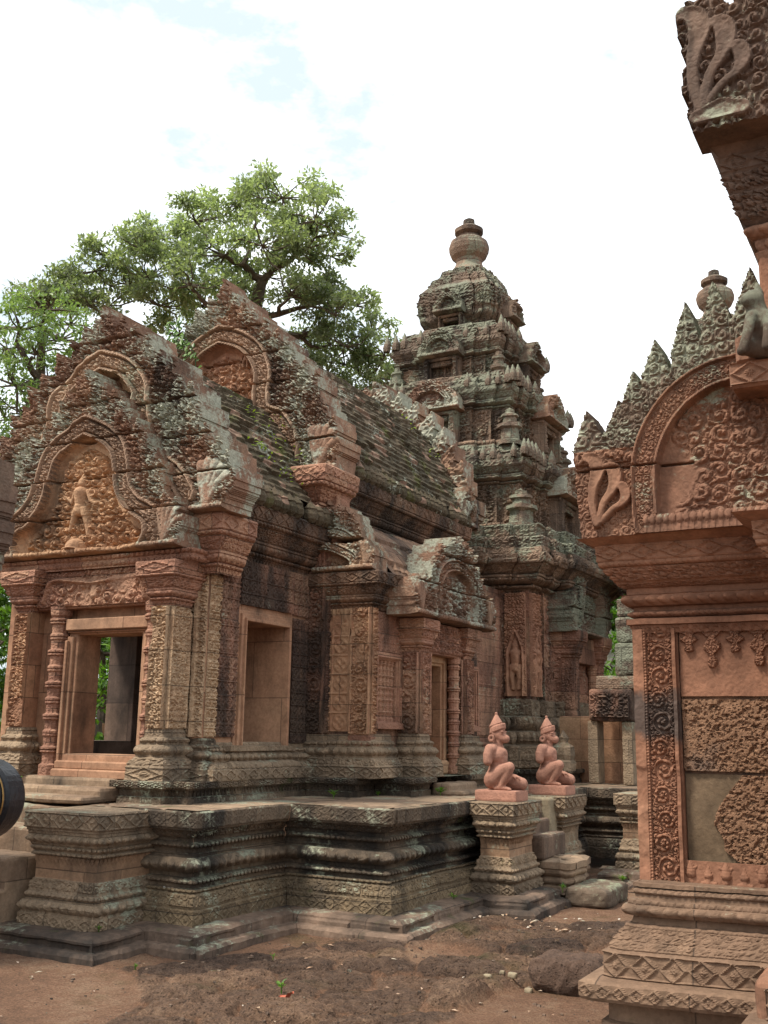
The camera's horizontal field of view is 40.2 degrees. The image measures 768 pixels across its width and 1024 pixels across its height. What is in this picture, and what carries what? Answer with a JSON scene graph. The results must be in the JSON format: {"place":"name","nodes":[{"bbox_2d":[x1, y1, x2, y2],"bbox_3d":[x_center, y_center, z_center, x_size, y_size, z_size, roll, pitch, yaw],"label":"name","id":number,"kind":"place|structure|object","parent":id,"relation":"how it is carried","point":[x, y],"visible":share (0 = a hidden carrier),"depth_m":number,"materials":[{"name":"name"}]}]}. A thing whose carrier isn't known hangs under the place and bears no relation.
{"place":"outdoors","nodes":[
{"label":"outdoors","id":0,"kind":"place"},
{"bbox_2d":[0,759,24,835],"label":"photo camera","id":1,"kind":"object","parent":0,"point":[12,794],"visible":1,"depth_m":0.96,"materials":[{"name":"black plastic"}]},
{"bbox_2d":[15,921,608,1023],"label":"gravel","id":2,"kind":"structure","parent":0,"point":[399,968],"depth_m":6.73,"materials":[{"name":"stone"}]},
{"bbox_2d":[0,793,634,1023],"bbox_3d":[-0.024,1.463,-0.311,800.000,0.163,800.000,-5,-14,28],"label":"ground","id":3,"kind":"structure","parent":0,"point":[352,997],"depth_m":6.52,"materials":[{"name":"brown soil"}]},
{"bbox_2d":[0,591,2,718],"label":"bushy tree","id":4,"kind":"object","parent":3,"relation":"on","point":[1,707],"visible":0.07,"depth_m":21.73,"materials":[{"name":"green plant"}]},
{"bbox_2d":[0,584,11,704],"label":"bushy tree","id":5,"kind":"object","parent":3,"relation":"on","point":[4,600],"visible":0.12,"depth_m":25.64,"materials":[{"name":"green plant"}]},
{"bbox_2d":[0,459,17,570],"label":"gate building","id":6,"kind":"structure","parent":3,"relation":"on","point":[8,494],"depth_m":6.93,"materials":[{"name":"stone"}]},
{"bbox_2d":[0,281,94,437],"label":"tree","id":7,"kind":"object","parent":3,"relation":"on","point":[41,335],"visible":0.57,"depth_m":22.50,"materials":[{"name":"green plant"}]},
{"bbox_2d":[0,605,110,803],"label":"bushy tree","id":8,"kind":"object","parent":3,"relation":"on","point":[102,678],"visible":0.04,"depth_m":19.41,"materials":[{"name":"green plant"}]},
{"bbox_2d":[2,157,402,391],"bbox_3d":[-4.747,-1.210,27.985,11.769,17.093,5.983,1,-12,-3],"label":"tree","id":9,"kind":"object","parent":3,"relation":"on","point":[306,293],"visible":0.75,"depth_m":28.75,"materials":[{"name":"green plant"}]},
{"bbox_2d":[94,723,392,823],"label":"enclosure wall","id":10,"kind":"structure","parent":3,"relation":"on","point":[103,726],"depth_m":19.99,"materials":[{"name":"brown stone"}]},
{"bbox_2d":[276,978,286,993],"bbox_3d":[-0.599,2.780,6.159,0.067,0.082,0.090,4,-12,-14],"label":"seedling","id":11,"kind":"object","parent":3,"relation":"on","point":[279,984],"visible":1,"depth_m":6.17,"materials":[{"name":"green plant"}]},
{"bbox_2d":[278,991,293,997],"bbox_3d":[-0.558,2.753,5.989,0.096,0.044,0.066,-5,-14,28],"label":"fallen leaf","id":12,"kind":"object","parent":3,"relation":"on","point":[288,995],"visible":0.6,"depth_m":5.98,"materials":[{"name":"brown plant"}]},
{"bbox_2d":[16,913,619,1021],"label":"leaf litter","id":13,"kind":"object","parent":3,"relation":"on","point":[394,958],"visible":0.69,"depth_m":8.17,"materials":[{"name":"brown plant"}]},
{"bbox_2d":[0,769,639,966],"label":"temple terrace","id":14,"kind":"structure","parent":3,"relation":"on","point":[77,865],"depth_m":8.56,"materials":[{"name":"stone"}]},
{"bbox_2d":[0,279,504,794],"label":"shrine hall","id":15,"kind":"structure","parent":14,"relation":"on","point":[214,575],"depth_m":10.23,"materials":[{"name":"stone"}]},
{"bbox_2d":[165,317,201,367],"bbox_3d":[-2.347,-1.698,12.088,0.688,1.180,0.106,-4,-13,20],"label":"creeper","id":16,"kind":"object","parent":15,"relation":"on","point":[176,341],"visible":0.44,"depth_m":12.15,"materials":[{"name":"green plant"}]},
{"bbox_2d":[222,609,300,768],"bbox_3d":[-1.345,1.684,9.947,0.678,1.442,1.134,-5,-14,28],"label":"window frame","id":17,"kind":"structure","parent":15,"relation":"in","point":[262,698],"depth_m":10.27,"materials":[{"name":"stone"}]},
{"bbox_2d":[248,436,282,461],"bbox_3d":[-1.125,-0.608,10.369,0.164,0.247,0.629,-5,-13,25],"label":"fern","id":18,"kind":"object","parent":15,"relation":"on","point":[261,444],"visible":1,"depth_m":10.28,"materials":[{"name":"green plant"}]},
{"bbox_2d":[374,651,403,729],"bbox_3d":[-0.032,1.824,10.697,0.256,0.761,0.591,-5,-14,28],"label":"window frame","id":19,"kind":"structure","parent":15,"relation":"in","point":[389,680],"depth_m":10.74,"materials":[{"name":"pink stone"}]},
{"bbox_2d":[474,667,480,731],"bbox_3d":[0.915,2.206,12.428,0.255,0.761,0.592,-5,-14,28],"label":"window frame","id":20,"kind":"structure","parent":15,"relation":"in","point":[477,728],"depth_m":12.59,"materials":[{"name":"brown stone"}]},
{"bbox_2d":[435,787,445,794],"bbox_3d":[0.568,2.829,10.618,0.148,0.100,0.112,-5,-14,28],"label":"seedling","id":21,"kind":"object","parent":14,"relation":"on","point":[438,790],"visible":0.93,"depth_m":10.61,"materials":[{"name":"green plant"}]},
{"bbox_2d":[475,712,527,801],"bbox_3d":[1.133,2.341,10.072,0.441,0.829,0.350,-5,-14,28],"label":"guardian statue","id":22,"kind":"object","parent":14,"relation":"on","point":[503,782],"visible":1,"depth_m":9.97,"materials":[{"name":"pink stone"}]},
{"bbox_2d":[383,218,623,779],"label":"sanctuary tower","id":23,"kind":"structure","parent":14,"relation":"on","point":[472,367],"depth_m":16.34,"materials":[{"name":"stone"}]},
{"bbox_2d":[408,379,464,441],"bbox_3d":[0.806,-1.536,16.759,1.001,1.103,0.505,-5,-14,28],"label":"false door","id":24,"kind":"structure","parent":23,"relation":"in","point":[441,399],"depth_m":16.57,"materials":[{"name":"stone"}]},
{"bbox_2d":[417,328,464,379],"bbox_3d":[0.972,-2.487,17.244,0.752,0.970,0.500,-5,-14,28],"label":"false door","id":25,"kind":"structure","parent":23,"relation":"in","point":[441,349],"depth_m":17.15,"materials":[{"name":"stone"}]},
{"bbox_2d":[432,288,466,327],"bbox_3d":[1.150,-3.293,17.729,0.539,0.852,0.498,-5,-14,28],"label":"false door","id":26,"kind":"structure","parent":23,"relation":"in","point":[449,307],"depth_m":17.63,"materials":[{"name":"stone"}]},
{"bbox_2d":[496,299,525,352],"bbox_3d":[2.117,-3.215,18.016,0.492,0.851,0.534,-5,-14,28],"label":"false door","id":27,"kind":"structure","parent":23,"relation":"in","point":[512,311],"depth_m":17.87,"materials":[{"name":"stone"}]},
{"bbox_2d":[515,341,547,402],"bbox_3d":[2.410,-2.375,17.670,0.495,0.973,0.756,-5,-14,28],"label":"false door","id":28,"kind":"structure","parent":23,"relation":"in","point":[531,362],"depth_m":17.50,"materials":[{"name":"stone"}]},
{"bbox_2d":[530,394,569,463],"bbox_3d":[2.674,-1.386,17.307,0.505,1.098,1.002,-5,-14,28],"label":"false door","id":29,"kind":"structure","parent":23,"relation":"in","point":[550,420],"depth_m":17.12,"materials":[{"name":"stone"}]},
{"bbox_2d":[539,467,581,538],"bbox_3d":[2.906,-0.116,16.898,0.498,1.209,1.237,-5,-14,28],"label":"false door","id":30,"kind":"structure","parent":23,"relation":"in","point":[562,498],"depth_m":16.48,"materials":[{"name":"stone"}]},
{"bbox_2d":[528,716,574,795],"bbox_3d":[1.811,2.616,11.312,0.441,0.829,0.350,-5,-14,28],"label":"guardian statue","id":31,"kind":"object","parent":14,"relation":"on","point":[552,778],"visible":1,"depth_m":11.21,"materials":[{"name":"pink stone"}]},
{"bbox_2d":[553,730,575,770],"bbox_3d":[2.345,3.110,13.708,0.334,0.524,0.322,3,-12,-9],"label":"stone stump","id":32,"kind":"object","parent":14,"relation":"on","point":[564,748],"visible":0.77,"depth_m":13.58,"materials":[{"name":"stone"}]},
{"bbox_2d":[508,972,517,978],"bbox_3d":[0.815,2.935,6.648,0.060,0.038,0.042,-5,-14,28],"label":"pale pebble","id":33,"kind":"object","parent":3,"relation":"on","point":[513,975],"visible":1,"depth_m":6.63,"materials":[{"name":"beige stone"}]},
{"bbox_2d":[524,987,532,992],"bbox_3d":[0.901,2.983,6.539,0.052,0.034,0.037,-5,-14,28],"label":"pale pebble","id":34,"kind":"object","parent":3,"relation":"on","point":[528,990],"visible":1,"depth_m":6.53,"materials":[{"name":"beige stone"}]},
{"bbox_2d":[528,949,603,996],"bbox_3d":[1.181,2.934,6.674,0.515,0.250,0.458,-5,-14,28],"label":"laterite boulder","id":35,"kind":"object","parent":3,"relation":"on","point":[558,972],"visible":0.68,"depth_m":6.53,"materials":[{"name":"brown stone"}]},
{"bbox_2d":[565,879,627,908],"bbox_3d":[2.049,3.678,10.112,0.439,0.203,0.761,-5,-14,28],"label":"fallen block","id":36,"kind":"object","parent":3,"relation":"on","point":[598,893],"depth_m":9.85,"materials":[{"name":"grey stone"}]},
{"bbox_2d":[604,602,614,672],"bbox_3d":[6.474,4.225,28.559,3.589,7.122,7.697,-5,-14,28],"label":"tree","id":37,"kind":"object","parent":3,"relation":"on","point":[609,656],"visible":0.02,"depth_m":26.03,"materials":[{"name":"green plant"}]},
{"bbox_2d":[604,630,618,675],"bbox_3d":[8.340,4.025,22.527,8.928,4.980,6.565,-5,-14,28],"label":"bushy tree","id":38,"kind":"object","parent":3,"relation":"on","point":[607,672],"visible":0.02,"depth_m":23.62,"materials":[{"name":"green plant"}]},
{"bbox_2d":[609,594,624,643],"bbox_3d":[6.822,4.567,27.525,6.998,6.089,6.650,12,-16,-42],"label":"bushy tree","id":39,"kind":"object","parent":3,"relation":"on","point":[613,609],"visible":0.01,"depth_m":26.91,"materials":[{"name":"green plant"}]},
{"bbox_2d":[572,0,767,1023],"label":"library building","id":40,"kind":"structure","parent":3,"relation":"on","point":[671,466],"depth_m":5.42,"materials":[{"name":"stone"}]},
{"bbox_2d":[0,0,759,679],"label":"sky","id":41,"kind":"structure","parent":0,"point":[561,128],"materials":[{"name":"white"}]},
{"bbox_2d":[559,599,636,785],"bbox_3d":[2.972,2.433,14.256,1.424,2.479,0.936,-5,-14,28],"label":"ruined doorway","id":42,"kind":"structure","parent":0,"point":[601,740],"depth_m":13.90,"materials":[{"name":"stone"}]},
{"bbox_2d":[618,269,733,594],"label":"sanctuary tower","id":43,"kind":"structure","parent":0,"point":[720,282],"depth_m":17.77,"materials":[{"name":"stone"}]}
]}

